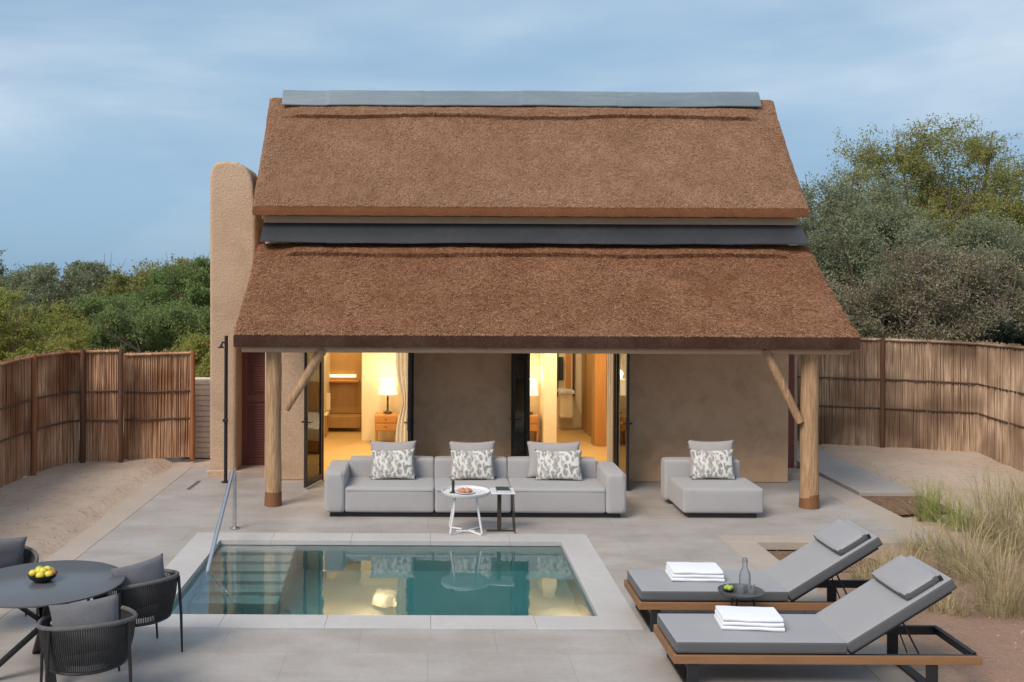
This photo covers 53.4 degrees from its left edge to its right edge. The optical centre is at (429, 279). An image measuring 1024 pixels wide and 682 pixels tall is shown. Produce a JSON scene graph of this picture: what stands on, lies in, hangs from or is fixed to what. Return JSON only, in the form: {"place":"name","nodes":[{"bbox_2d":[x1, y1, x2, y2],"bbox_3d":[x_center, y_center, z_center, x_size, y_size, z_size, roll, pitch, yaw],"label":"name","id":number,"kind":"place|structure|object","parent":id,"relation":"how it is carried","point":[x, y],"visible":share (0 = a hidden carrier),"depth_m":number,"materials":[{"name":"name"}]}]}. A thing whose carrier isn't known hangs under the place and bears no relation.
{"place":"outdoors","nodes":[
{"label":"outdoors","id":0,"kind":"place"},
{"bbox_2d":[181,377,209,457],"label":"garden wall","id":1,"kind":"structure","parent":0,"point":[202,417],"depth_m":18.61,"materials":[{"name":"paint"}]},
{"bbox_2d":[324,393,329,436],"bbox_3d":[-2.176,2.759,20.615,0.280,0.838,0.430,0,0,0],"label":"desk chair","id":2,"kind":"object","parent":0,"point":[327,408],"visible":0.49,"depth_m":20.77,"materials":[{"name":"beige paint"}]},
{"bbox_2d":[0,283,1023,681],"bbox_3d":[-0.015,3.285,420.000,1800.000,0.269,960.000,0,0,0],"label":"ground","id":3,"kind":"structure","parent":0,"point":[62,503],"depth_m":14.28,"materials":[{"name":"beige sand"}]},
{"bbox_2d":[0,277,96,360],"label":"scrub tree","id":4,"kind":"object","parent":3,"relation":"on","point":[12,329],"visible":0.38,"depth_m":22.84,"materials":[{"name":"green plant"}]},
{"bbox_2d":[0,248,104,348],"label":"scrub tree","id":5,"kind":"object","parent":3,"relation":"on","point":[39,277],"visible":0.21,"depth_m":33.03,"materials":[{"name":"green plant"}]},
{"bbox_2d":[7,298,115,351],"bbox_3d":[-9.630,1.842,26.169,3.658,2.870,3.263,0,0,-23],"label":"scrub tree","id":6,"kind":"object","parent":3,"relation":"on","point":[70,310],"visible":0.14,"depth_m":26.11,"materials":[{"name":"green plant"}]},
{"bbox_2d":[0,347,123,487],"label":"stick fence","id":7,"kind":"object","parent":3,"relation":"on","point":[59,408],"visible":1,"depth_m":17.42,"materials":[{"name":"brown wood"}]},
{"bbox_2d":[0,253,151,346],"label":"scrub tree","id":8,"kind":"object","parent":3,"relation":"on","point":[99,269],"visible":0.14,"depth_m":35.18,"materials":[{"name":"green plant"}]},
{"bbox_2d":[12,288,168,392],"bbox_3d":[-8.515,1.760,26.989,4.804,3.038,3.419,0,0,0],"label":"scrub tree","id":9,"kind":"object","parent":3,"relation":"on","point":[90,304],"visible":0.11,"depth_m":26.10,"materials":[{"name":"green plant"}]},
{"bbox_2d":[69,299,209,386],"bbox_3d":[-6.813,1.877,24.949,3.658,2.820,4.145,0,0,-39],"label":"scrub tree","id":10,"kind":"object","parent":3,"relation":"on","point":[169,324],"visible":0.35,"depth_m":24.72,"materials":[{"name":"green plant"}]},
{"bbox_2d":[85,253,209,349],"bbox_3d":[-8.453,1.197,33.022,5.118,4.166,4.279,0,0,32],"label":"scrub tree","id":11,"kind":"object","parent":3,"relation":"on","point":[118,281],"visible":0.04,"depth_m":32.23,"materials":[{"name":"green plant"}]},
{"bbox_2d":[124,349,194,458],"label":"stick gate","id":12,"kind":"structure","parent":3,"relation":"on","point":[159,411],"depth_m":18.13,"materials":[{"name":"brown wood"}]},
{"bbox_2d":[128,253,209,336],"bbox_3d":[-6.604,1.221,29.949,5.110,4.142,4.424,0,0,0],"label":"scrub tree","id":13,"kind":"object","parent":3,"relation":"on","point":[192,281],"visible":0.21,"depth_m":29.33,"materials":[{"name":"green plant"}]},
{"bbox_2d":[164,331,209,379],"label":"scrub tree","id":14,"kind":"object","parent":3,"relation":"on","point":[198,345],"visible":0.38,"depth_m":22.19,"materials":[{"name":"green plant"}]},
{"bbox_2d":[0,466,904,681],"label":"deck","id":15,"kind":"structure","parent":3,"relation":"on","point":[651,528],"depth_m":9.18,"materials":[{"name":"grey concrete"}]},
{"bbox_2d":[0,537,38,623],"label":"dining chair","id":16,"kind":"object","parent":15,"relation":"on","point":[15,551],"visible":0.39,"depth_m":9.35,"materials":[{"name":"grey fabric"}]},
{"bbox_2d":[0,560,124,681],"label":"dining table","id":17,"kind":"object","parent":15,"relation":"on","point":[72,581],"visible":0.85,"depth_m":8.12,"materials":[{"name":"grey metal"}]},
{"bbox_2d":[28,566,57,582],"bbox_3d":[-3.133,2.386,8.211,0.230,0.118,0.230,0,0,0],"label":"fruit bowl","id":18,"kind":"object","parent":17,"relation":"on","point":[41,574],"visible":1,"depth_m":8.16,"materials":[{"name":"yellow food"}]},
{"bbox_2d":[36,593,137,681],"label":"dining chair","id":19,"kind":"object","parent":15,"relation":"on","point":[77,637],"visible":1,"depth_m":7.39,"materials":[{"name":"grey wicker"}]},
{"bbox_2d":[87,553,182,670],"bbox_3d":[-2.473,2.774,8.601,0.640,0.823,0.724,0,0,44],"label":"dining chair","id":20,"kind":"object","parent":15,"relation":"on","point":[146,589],"visible":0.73,"depth_m":8.43,"materials":[{"name":"grey fabric"}]},
{"bbox_2d":[186,481,199,489],"bbox_3d":[-3.636,3.178,15.637,0.050,0.005,0.648,0,0,3],"label":"floor drain","id":21,"kind":"object","parent":15,"relation":"on","point":[193,485],"visible":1,"depth_m":15.59,"materials":[{"name":"metal"}]},
{"bbox_2d":[205,467,238,570],"bbox_3d":[-2.487,3.170,11.868,0.120,1.568,2.275,0,0,0],"label":"pool handrail","id":22,"kind":"object","parent":15,"relation":"attached to","point":[233,475],"visible":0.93,"depth_m":12.43,"materials":[{"name":"metal"}]},
{"bbox_2d":[218,336,227,482],"bbox_3d":[-3.209,2.036,15.870,0.191,2.300,0.138,0,0,-39],"label":"outdoor shower","id":23,"kind":"object","parent":15,"relation":"on","point":[225,347],"visible":0.92,"depth_m":15.86,"materials":[{"name":"black metal"}]},
{"bbox_2d":[136,532,643,629],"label":"swimming pool","id":24,"kind":"structure","parent":15,"relation":"in","point":[609,605],"depth_m":10.43,"materials":[{"name":"concrete"}]},
{"bbox_2d":[172,545,594,616],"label":"water","id":25,"kind":"structure","parent":24,"relation":"in","point":[533,581],"depth_m":10.89,"materials":[{"name":"teal liquid"}]},
{"bbox_2d":[441,485,489,535],"bbox_3d":[0.460,2.938,12.835,0.616,0.531,0.616,0,0,0],"label":"round side table","id":26,"kind":"object","parent":15,"relation":"on","point":[480,492],"visible":0.95,"depth_m":12.75,"materials":[{"name":"white metal"}]},
{"bbox_2d":[450,480,455,492],"bbox_3d":[0.301,2.622,12.815,0.090,0.155,0.089,0,0,0],"label":"candle holder","id":27,"kind":"object","parent":26,"relation":"on","point":[453,486],"visible":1,"depth_m":12.80,"materials":[{"name":"grey metal"}]},
{"bbox_2d":[455,487,474,493],"bbox_3d":[0.451,2.671,12.805,0.260,0.058,0.260,0,0,0],"label":"snack plate","id":28,"kind":"object","parent":26,"relation":"on","point":[462,490],"visible":1,"depth_m":12.75,"materials":[{"name":"orange food"}]},
{"bbox_2d":[324,456,625,517],"bbox_3d":[0.618,2.866,14.059,4.065,0.670,1.017,0,0,0],"label":"sofa","id":29,"kind":"object","parent":15,"relation":"on","point":[351,488],"visible":0.88,"depth_m":13.58,"materials":[{"name":"grey fabric"}]},
{"bbox_2d":[371,448,414,479],"bbox_3d":[-0.505,2.576,14.096,0.620,0.430,0.143,-1,-16,0],"label":"cushion","id":30,"kind":"object","parent":29,"relation":"on","point":[389,464],"visible":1,"depth_m":14.04,"materials":[{"name":"white fabric"}]},
{"bbox_2d":[369,440,416,477],"bbox_3d":[-0.512,2.530,14.258,0.660,0.520,0.133,0,-14,0],"label":"cushion","id":31,"kind":"object","parent":29,"relation":"on","point":[377,445],"visible":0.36,"depth_m":14.26,"materials":[{"name":"beige fabric"}]},
{"bbox_2d":[450,449,494,479],"bbox_3d":[0.599,2.581,14.096,0.620,0.430,0.143,0,-16,-3],"label":"cushion","id":32,"kind":"object","parent":29,"relation":"on","point":[471,464],"visible":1,"depth_m":14.04,"materials":[{"name":"white fabric"}]},
{"bbox_2d":[449,441,495,477],"bbox_3d":[0.605,2.535,14.258,0.660,0.520,0.133,0,-14,-3],"label":"cushion","id":33,"kind":"object","parent":29,"relation":"on","point":[475,446],"visible":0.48,"depth_m":14.26,"materials":[{"name":"beige fabric"}]},
{"bbox_2d":[527,441,580,477],"bbox_3d":[1.749,2.541,14.259,0.760,0.520,0.133,0,-14,4],"label":"cushion","id":34,"kind":"object","parent":29,"relation":"on","point":[534,446],"visible":0.45,"depth_m":14.25,"materials":[{"name":"beige fabric"}]},
{"bbox_2d":[535,450,582,480],"bbox_3d":[1.800,2.587,14.095,0.660,0.430,0.143,0,-16,4],"label":"cushion","id":35,"kind":"object","parent":29,"relation":"on","point":[558,464],"visible":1,"depth_m":14.04,"materials":[{"name":"grey fabric"}]},
{"bbox_2d":[0,466,963,681],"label":"deck border","id":36,"kind":"object","parent":15,"relation":"on","point":[752,549],"visible":0.48,"depth_m":12.55,"materials":[{"name":"grey concrete"}]},
{"bbox_2d":[487,488,515,532],"bbox_3d":[0.908,2.943,12.879,0.358,0.517,0.330,0,0,0],"label":"square table","id":37,"kind":"object","parent":15,"relation":"on","point":[499,494],"visible":0.93,"depth_m":12.85,"materials":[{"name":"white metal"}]},
{"bbox_2d":[496,487,509,491],"bbox_3d":[0.935,2.671,12.878,0.170,0.022,0.242,0,0,0],"label":"book","id":38,"kind":"object","parent":37,"relation":"on","point":[502,489],"visible":1,"depth_m":12.81,"materials":[{"name":"paper"}]},
{"bbox_2d":[661,457,762,517],"bbox_3d":[3.922,2.891,14.138,1.164,0.650,1.084,0,0,0],"label":"chaise seat","id":39,"kind":"object","parent":15,"relation":"on","point":[688,497],"visible":0.89,"depth_m":13.66,"materials":[{"name":"grey fabric"}]},
{"bbox_2d":[687,440,735,477],"bbox_3d":[4.002,2.546,14.372,0.660,0.530,0.133,0,-14,0],"label":"cushion","id":40,"kind":"object","parent":39,"relation":"on","point":[718,445],"visible":0.42,"depth_m":14.38,"materials":[{"name":"beige fabric"}]},
{"bbox_2d":[690,449,735,479],"bbox_3d":[3.972,2.597,14.209,0.620,0.430,0.143,0,-16,0],"label":"cushion","id":41,"kind":"object","parent":39,"relation":"on","point":[712,464],"visible":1,"depth_m":14.15,"materials":[{"name":"grey fabric"}]},
{"bbox_2d":[718,583,764,606],"bbox_3d":[2.744,2.975,8.924,0.398,0.472,0.398,0,0,0],"label":"drinks table","id":42,"kind":"object","parent":15,"relation":"on","point":[759,593],"visible":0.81,"depth_m":8.87,"materials":[{"name":"grey metal"}]},
{"bbox_2d":[722,584,734,592],"bbox_3d":[2.635,2.723,8.924,0.110,0.055,0.109,0,0,0],"label":"lime bowl","id":43,"kind":"object","parent":42,"relation":"on","point":[728,588],"visible":1,"depth_m":8.90,"materials":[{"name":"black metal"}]},
{"bbox_2d":[739,558,750,590],"bbox_3d":[2.800,2.613,8.994,0.100,0.278,0.100,0,0,0],"label":"water carafe","id":44,"kind":"object","parent":42,"relation":"on","point":[745,560],"visible":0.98,"depth_m":8.98,"materials":[{"name":"clear glass"}]},
{"bbox_2d":[747,584,754,594],"bbox_3d":[2.815,2.712,8.864,0.066,0.080,0.065,0,0,0],"label":"tumbler","id":45,"kind":"object","parent":42,"relation":"on","point":[753,593],"visible":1,"depth_m":8.86,"materials":[{"name":"clear glass"}]},
{"bbox_2d":[624,519,882,631],"bbox_3d":[3.111,2.768,9.561,2.410,0.892,0.720,0,0,0],"label":"sun lounger","id":46,"kind":"object","parent":15,"relation":"on","point":[830,551],"visible":0.9,"depth_m":9.31,"materials":[{"name":"fabric"}]},
{"bbox_2d":[665,562,724,581],"bbox_3d":[2.517,2.779,9.623,0.500,0.105,0.345,0,0,0],"label":"towel stack","id":47,"kind":"object","parent":46,"relation":"on","point":[696,571],"visible":1,"depth_m":9.48,"materials":[{"name":"white fabric"}]},
{"bbox_2d":[653,555,981,681],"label":"sun lounger","id":48,"kind":"object","parent":15,"relation":"on","point":[891,597],"visible":0.98,"depth_m":8.00,"materials":[{"name":"grey fabric"}]},
{"bbox_2d":[714,605,784,631],"bbox_3d":[2.618,2.779,8.304,0.500,0.105,0.331,0,0,5],"label":"towel stack","id":49,"kind":"object","parent":48,"relation":"on","point":[748,618],"visible":1,"depth_m":8.17,"materials":[{"name":"white fabric"}]},
{"bbox_2d":[207,90,860,508],"bbox_3d":[1.295,0.029,18.099,9.710,6.553,8.402,0,0,0],"label":"thatched villa","id":50,"kind":"object","parent":3,"relation":"on","point":[481,258],"visible":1,"depth_m":16.03,"materials":[{"name":"plant"}]},
{"bbox_2d":[242,352,264,464],"bbox_3d":[-2.839,1.987,16.860,0.600,2.200,0.080,0,0,0],"label":"louvred door","id":51,"kind":"structure","parent":50,"relation":"in","point":[253,363],"depth_m":16.83,"materials":[{"name":"red paint"}]},
{"bbox_2d":[301,353,322,487],"bbox_3d":[-1.794,2.027,15.690,0.168,2.270,0.700,0,0,14],"label":"glazed door","id":52,"kind":"structure","parent":50,"relation":"in","point":[313,390],"depth_m":15.70,"materials":[{"name":"brown metal"}]},
{"bbox_2d":[328,375,361,427],"bbox_3d":[-1.825,2.557,21.274,0.788,1.070,0.448,0,0,0],"label":"lit shelf","id":53,"kind":"object","parent":50,"relation":"attached to","point":[344,420],"visible":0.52,"depth_m":21.05,"materials":[{"name":"orange wood"}]},
{"bbox_2d":[375,412,396,441],"bbox_3d":[-0.833,2.890,19.530,0.418,0.588,0.439,0,0,0],"label":"nightstand","id":54,"kind":"object","parent":50,"relation":"on","point":[385,421],"visible":0.94,"depth_m":19.33,"materials":[{"name":"orange wood"}]},
{"bbox_2d":[378,378,397,412],"bbox_3d":[-0.802,2.246,19.550,0.380,0.660,0.380,0,0,0],"label":"table lamp","id":55,"kind":"object","parent":54,"relation":"on","point":[387,386],"visible":1,"depth_m":19.42,"materials":[{"name":"white fabric"}]},
{"bbox_2d":[396,353,407,441],"bbox_3d":[-0.428,2.068,16.250,0.222,2.200,0.070,0,0,0],"label":"curtain","id":56,"kind":"object","parent":50,"relation":"hanging from","point":[402,378],"visible":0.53,"depth_m":16.25,"materials":[{"name":"beige fabric"}]},
{"bbox_2d":[404,353,414,440],"bbox_3d":[-0.298,2.034,15.680,0.168,2.270,0.701,0,0,0],"label":"glazed door","id":57,"kind":"structure","parent":50,"relation":"in","point":[410,422],"depth_m":15.35,"materials":[{"name":"brown metal"}]},
{"bbox_2d":[510,353,528,456],"bbox_3d":[1.421,2.041,15.921,0.340,2.270,0.168,0,0,-40],"label":"glazed door","id":58,"kind":"structure","parent":50,"relation":"in","point":[519,361],"depth_m":15.92,"materials":[{"name":"brown metal"}]},
{"bbox_2d":[530,413,538,441],"bbox_3d":[1.891,2.902,19.530,0.387,0.588,0.439,0,0,0],"label":"nightstand","id":59,"kind":"object","parent":50,"relation":"on","point":[534,420],"visible":0.3,"depth_m":19.33,"materials":[{"name":"orange wood"}]},
{"bbox_2d":[530,378,537,413],"bbox_3d":[1.914,2.259,19.550,0.380,0.660,0.380,0,0,0],"label":"table lamp","id":60,"kind":"object","parent":59,"relation":"on","point":[533,388],"visible":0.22,"depth_m":19.41,"materials":[{"name":"white metal"}]},
{"bbox_2d":[557,357,562,379],"bbox_3d":[2.794,1.913,21.675,0.148,0.500,0.049,0,0,0],"label":"mirror","id":61,"kind":"object","parent":50,"relation":"hanging from","point":[559,368],"visible":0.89,"depth_m":21.66,"materials":[{"name":"brown mirror"}]},
{"bbox_2d":[557,389,574,416],"bbox_3d":[2.899,2.633,21.515,0.317,0.560,0.430,0,0,0],"label":"basin counter","id":62,"kind":"object","parent":50,"relation":"on","point":[565,402],"visible":1,"depth_m":21.34,"materials":[{"name":"beige paint"}]},
{"bbox_2d":[557,353,574,395],"bbox_3d":[2.934,1.638,21.767,0.377,1.750,0.055,0,0,0],"label":"wall mirror","id":63,"kind":"object","parent":50,"relation":"attached to","point":[560,384],"depth_m":21.75,"materials":[{"name":"beige mirror"}]},
{"bbox_2d":[565,353,570,388],"bbox_3d":[2.878,1.488,20.975,0.110,1.550,0.050,0,0,0],"label":"corridor door","id":64,"kind":"structure","parent":50,"relation":"attached to","point":[568,373],"depth_m":20.95,"materials":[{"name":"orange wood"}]},
{"bbox_2d":[565,353,570,388],"bbox_3d":[2.878,1.488,20.975,0.111,1.550,0.050,0,0,0],"label":"door leaf","id":65,"kind":"structure","parent":64,"relation":"in","point":[568,355],"depth_m":20.95,"materials":[{"name":"orange wood"}]},
{"bbox_2d":[594,354,605,445],"bbox_3d":[3.282,2.005,19.459,0.215,2.380,0.078,0,0,0],"label":"inner door","id":66,"kind":"structure","parent":50,"relation":"in","point":[599,359],"depth_m":19.42,"materials":[{"name":"orange wood"}]},
{"bbox_2d":[607,354,612,461],"bbox_3d":[2.911,2.083,16.250,0.128,2.200,0.070,0,0,0],"label":"curtain","id":67,"kind":"object","parent":50,"relation":"hanging from","point":[609,407],"visible":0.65,"depth_m":16.26,"materials":[{"name":"fabric"}]},
{"bbox_2d":[616,354,632,489],"bbox_3d":[3.000,2.049,15.680,0.168,2.270,0.701,0,0,0],"label":"glazed door","id":68,"kind":"structure","parent":50,"relation":"in","point":[623,422],"depth_m":15.64,"materials":[{"name":"brown metal"}]},
{"bbox_2d":[788,354,794,466],"bbox_3d":[5.871,2.026,16.834,0.380,2.200,0.028,0,0,0],"label":"louvred door","id":69,"kind":"structure","parent":50,"relation":"in","point":[791,365],"depth_m":16.82,"materials":[{"name":"red paint"}]},
{"bbox_2d":[768,551,882,571],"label":"bed soil","id":70,"kind":"structure","parent":3,"relation":"on","point":[777,555],"depth_m":11.97,"materials":[{"name":"brown soil"}]},
{"bbox_2d":[798,153,929,315],"bbox_3d":[10.624,0.047,26.786,5.651,6.651,4.977,0,0,0],"label":"tall tree","id":71,"kind":"object","parent":3,"relation":"on","point":[841,190],"visible":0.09,"depth_m":26.15,"materials":[{"name":"green plant"}]},
{"bbox_2d":[833,551,907,579],"bbox_3d":[4.757,3.102,10.819,1.197,0.359,1.251,0,0,0],"label":"grass tussock","id":72,"kind":"object","parent":3,"relation":"on","point":[860,576],"depth_m":10.97,"materials":[{"name":"beige plant"}]},
{"bbox_2d":[854,319,900,387],"bbox_3d":[9.770,2.103,21.825,1.645,2.500,1.710,0,0,0],"label":"scrub tree","id":73,"kind":"object","parent":3,"relation":"on","point":[869,333],"visible":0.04,"depth_m":21.76,"materials":[{"name":"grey plant"}]},
{"bbox_2d":[823,270,934,380],"bbox_3d":[9.338,1.584,22.545,3.413,3.558,3.052,0,0,0],"label":"dry bush","id":74,"kind":"object","parent":3,"relation":"on","point":[863,321],"visible":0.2,"depth_m":22.03,"materials":[{"name":"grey plant"}]},
{"bbox_2d":[804,184,977,335],"bbox_3d":[11.286,0.541,24.854,5.394,5.668,4.328,0,0,21],"label":"tall tree","id":75,"kind":"object","parent":3,"relation":"on","point":[868,223],"visible":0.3,"depth_m":24.78,"materials":[{"name":"green plant"}]},
{"bbox_2d":[797,336,1023,471],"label":"stick fence","id":76,"kind":"object","parent":3,"relation":"on","point":[935,383],"visible":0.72,"depth_m":19.20,"materials":[{"name":"brown wood"}]},
{"bbox_2d":[857,533,968,577],"bbox_3d":[5.185,3.053,11.147,1.362,0.461,1.306,0,0,0],"label":"grass tussock","id":77,"kind":"object","parent":3,"relation":"on","point":[891,557],"depth_m":11.28,"materials":[{"name":"plant"}]},
{"bbox_2d":[811,113,1023,264],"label":"tall tree","id":78,"kind":"object","parent":3,"relation":"on","point":[983,153],"visible":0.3,"depth_m":30.44,"materials":[{"name":"green plant"}]},
{"bbox_2d":[893,473,960,522],"bbox_3d":[6.780,2.947,13.701,0.835,0.687,0.897,0,0,0],"label":"grass tussock","id":79,"kind":"object","parent":3,"relation":"on","point":[925,516],"depth_m":13.67,"materials":[{"name":"green plant"}]},
{"bbox_2d":[840,221,1023,412],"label":"dry bush","id":80,"kind":"object","parent":3,"relation":"on","point":[971,326],"visible":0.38,"depth_m":21.64,"materials":[{"name":"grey plant"}]},
{"bbox_2d":[867,514,1006,558],"bbox_3d":[5.929,3.068,12.070,1.460,0.438,1.309,0,0,11],"label":"grass tussock","id":81,"kind":"object","parent":3,"relation":"on","point":[921,543],"depth_m":12.18,"materials":[{"name":"plant"}]},
{"bbox_2d":[869,501,1023,584],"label":"grass tussock","id":82,"kind":"object","parent":3,"relation":"on","point":[957,559],"depth_m":11.19,"materials":[{"name":"plant"}]},
{"bbox_2d":[913,484,1003,531],"bbox_3d":[6.969,3.009,13.356,1.270,0.565,1.278,0,0,0],"label":"grass tussock","id":83,"kind":"object","parent":3,"relation":"on","point":[953,514],"depth_m":13.35,"materials":[{"name":"green plant"}]},
{"bbox_2d":[898,521,1023,620],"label":"grass tussock","id":84,"kind":"object","parent":3,"relation":"on","point":[1000,598],"depth_m":9.94,"materials":[{"name":"beige plant"}]},
{"bbox_2d":[900,239,1023,339],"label":"dry bush","id":85,"kind":"object","parent":3,"relation":"on","point":[1014,284],"visible":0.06,"depth_m":22.39,"materials":[{"name":"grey plant"}]},
{"bbox_2d":[902,458,1023,546],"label":"grass tussock","id":86,"kind":"object","parent":3,"relation":"on","point":[988,516],"depth_m":12.61,"materials":[{"name":"beige plant"}]},
{"bbox_2d":[905,153,1023,324],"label":"tall tree","id":87,"kind":"object","parent":3,"relation":"on","point":[986,198],"visible":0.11,"depth_m":28.23,"materials":[{"name":"green plant"}]},
{"bbox_2d":[910,205,1023,334],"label":"tall tree","id":88,"kind":"object","parent":3,"relation":"on","point":[984,230],"visible":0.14,"depth_m":24.12,"materials":[{"name":"green plant"}]},
{"bbox_2d":[927,581,1021,616],"bbox_3d":[5.114,3.131,10.025,0.993,0.304,1.019,0,0,0],"label":"grass tussock","id":89,"kind":"object","parent":3,"relation":"on","point":[938,604],"depth_m":9.94,"materials":[{"name":"beige plant"}]},
{"bbox_2d":[942,464,1023,562],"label":"grass tussock","id":90,"kind":"object","parent":3,"relation":"on","point":[1005,519],"depth_m":12.00,"materials":[{"name":"beige plant"}]},
{"bbox_2d":[961,453,1023,512],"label":"grass tussock","id":91,"kind":"object","parent":3,"relation":"on","point":[1014,485],"depth_m":14.36,"materials":[{"name":"beige plant"}]},
{"bbox_2d":[979,320,1023,345],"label":"dark bush","id":92,"kind":"object","parent":3,"relation":"on","point":[1007,334],"visible":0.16,"depth_m":20.70,"materials":[{"name":"green plant"}]},
{"bbox_2d":[0,0,1023,280],"label":"sky","id":93,"kind":"structure","parent":0,"point":[117,116],"materials":[{"name":"blue"}]},
{"bbox_2d":[796,441,915,495],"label":"path","id":94,"kind":"structure","parent":0,"point":[857,480],"depth_m":16.17,"materials":[{"name":"concrete"}]},
{"bbox_2d":[861,495,955,514],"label":"planting bed soil","id":95,"kind":"structure","parent":0,"point":[885,502],"depth_m":14.65,"materials":[{"name":"brown soil"}]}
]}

